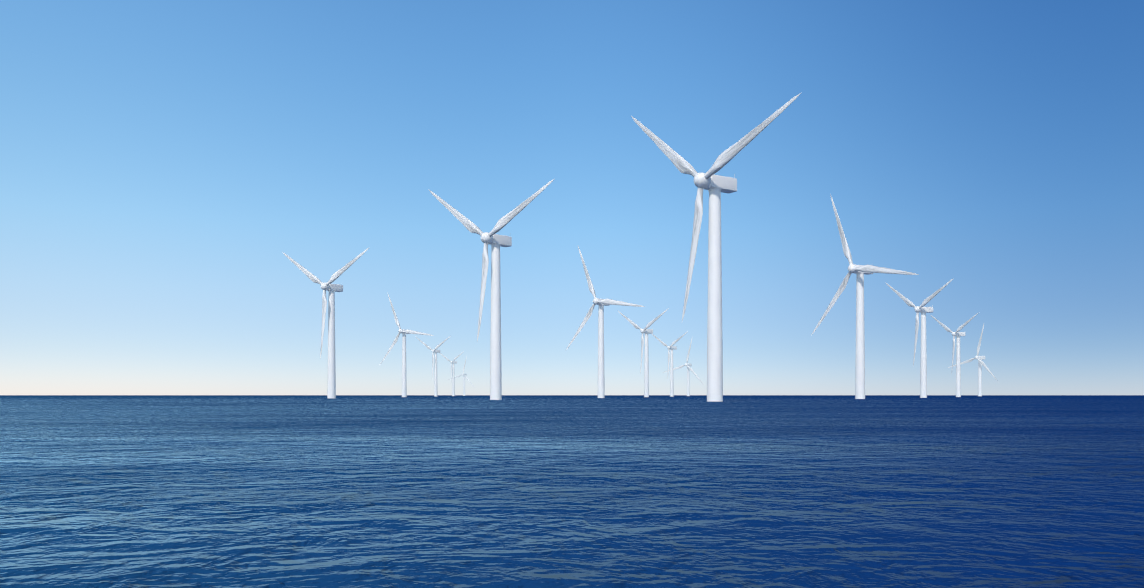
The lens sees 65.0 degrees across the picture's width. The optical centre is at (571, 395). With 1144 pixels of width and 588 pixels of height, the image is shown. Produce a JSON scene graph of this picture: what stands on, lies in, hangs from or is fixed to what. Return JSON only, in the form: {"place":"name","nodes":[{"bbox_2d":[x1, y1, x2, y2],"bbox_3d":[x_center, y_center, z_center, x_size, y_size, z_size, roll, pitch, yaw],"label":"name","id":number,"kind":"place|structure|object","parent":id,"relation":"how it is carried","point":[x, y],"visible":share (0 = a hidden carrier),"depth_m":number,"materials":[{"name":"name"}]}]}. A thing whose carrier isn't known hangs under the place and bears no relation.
{"place":"outdoors","nodes":[
{"label":"outdoors","id":0,"kind":"place"},
{"bbox_2d":[0,395,1143,587],"bbox_3d":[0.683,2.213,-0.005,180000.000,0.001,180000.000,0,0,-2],"label":"sea","id":1,"kind":"structure","parent":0,"point":[557,491],"depth_m":20.66,"materials":[{"name":"liquid"}]},
{"bbox_2d":[282,247,369,397],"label":"wind turbine","id":2,"kind":"object","parent":1,"relation":"on","point":[330,288],"visible":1,"depth_m":627.70,"materials":[{"name":"paint"}]},
{"bbox_2d":[380,292,433,396],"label":"wind turbine","id":3,"kind":"object","parent":1,"relation":"on","point":[404,332],"visible":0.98,"depth_m":1063.92,"materials":[{"name":"paint"}]},
{"bbox_2d":[416,336,449,396],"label":"wind turbine","id":4,"kind":"object","parent":1,"relation":"on","point":[435,351],"visible":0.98,"depth_m":1533.45,"materials":[{"name":"paint"}]},
{"bbox_2d":[440,352,462,395],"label":"wind turbine","id":5,"kind":"object","parent":1,"relation":"on","point":[453,377],"visible":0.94,"depth_m":2060.96,"materials":[{"name":"paint"}]},
{"bbox_2d":[447,356,474,395],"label":"wind turbine","id":6,"kind":"object","parent":1,"relation":"on","point":[464,375],"visible":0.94,"depth_m":3271.94,"materials":[{"name":"paint"}]},
{"bbox_2d":[428,179,553,399],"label":"wind turbine","id":7,"kind":"object","parent":1,"relation":"on","point":[493,239],"visible":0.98,"depth_m":434.85,"materials":[{"name":"paint"}]},
{"bbox_2d":[565,246,644,397],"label":"wind turbine","id":8,"kind":"object","parent":1,"relation":"on","point":[601,303],"visible":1,"depth_m":725.75,"materials":[{"name":"paint"}]},
{"bbox_2d":[617,308,668,396],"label":"wind turbine","id":9,"kind":"object","parent":1,"relation":"on","point":[645,330],"visible":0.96,"depth_m":1058.20,"materials":[{"name":"paint"}]},
{"bbox_2d":[652,331,687,396],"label":"wind turbine","id":10,"kind":"object","parent":1,"relation":"on","point":[670,356],"visible":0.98,"depth_m":1429.72,"materials":[{"name":"paint"}]},
{"bbox_2d":[662,336,703,395],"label":"wind turbine","id":11,"kind":"object","parent":1,"relation":"on","point":[687,364],"visible":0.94,"depth_m":2230.06,"materials":[{"name":"paint"}]},
{"bbox_2d":[631,93,800,401],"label":"wind turbine","id":12,"kind":"object","parent":1,"relation":"on","point":[715,186],"visible":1,"depth_m":317.89,"materials":[{"name":"paint"}]},
{"bbox_2d":[811,194,918,398],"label":"wind turbine","id":13,"kind":"object","parent":1,"relation":"on","point":[859,271],"visible":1,"depth_m":538.02,"materials":[{"name":"paint"}]},
{"bbox_2d":[886,278,953,397],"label":"wind turbine","id":14,"kind":"object","parent":1,"relation":"on","point":[923,359],"visible":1,"depth_m":791.61,"materials":[{"name":"paint"}]},
{"bbox_2d":[931,313,977,396],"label":"wind turbine","id":15,"kind":"object","parent":1,"relation":"on","point":[957,334],"visible":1,"depth_m":1109.41,"materials":[{"name":"paint"}]},
{"bbox_2d":[948,324,997,395],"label":"wind turbine","id":16,"kind":"object","parent":1,"relation":"on","point":[980,361],"visible":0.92,"depth_m":1802.68,"materials":[{"name":"paint"}]},
{"bbox_2d":[0,0,1143,394],"label":"sky","id":17,"kind":"structure","parent":0,"point":[160,160],"materials":[{"name":"blue"}]}
]}

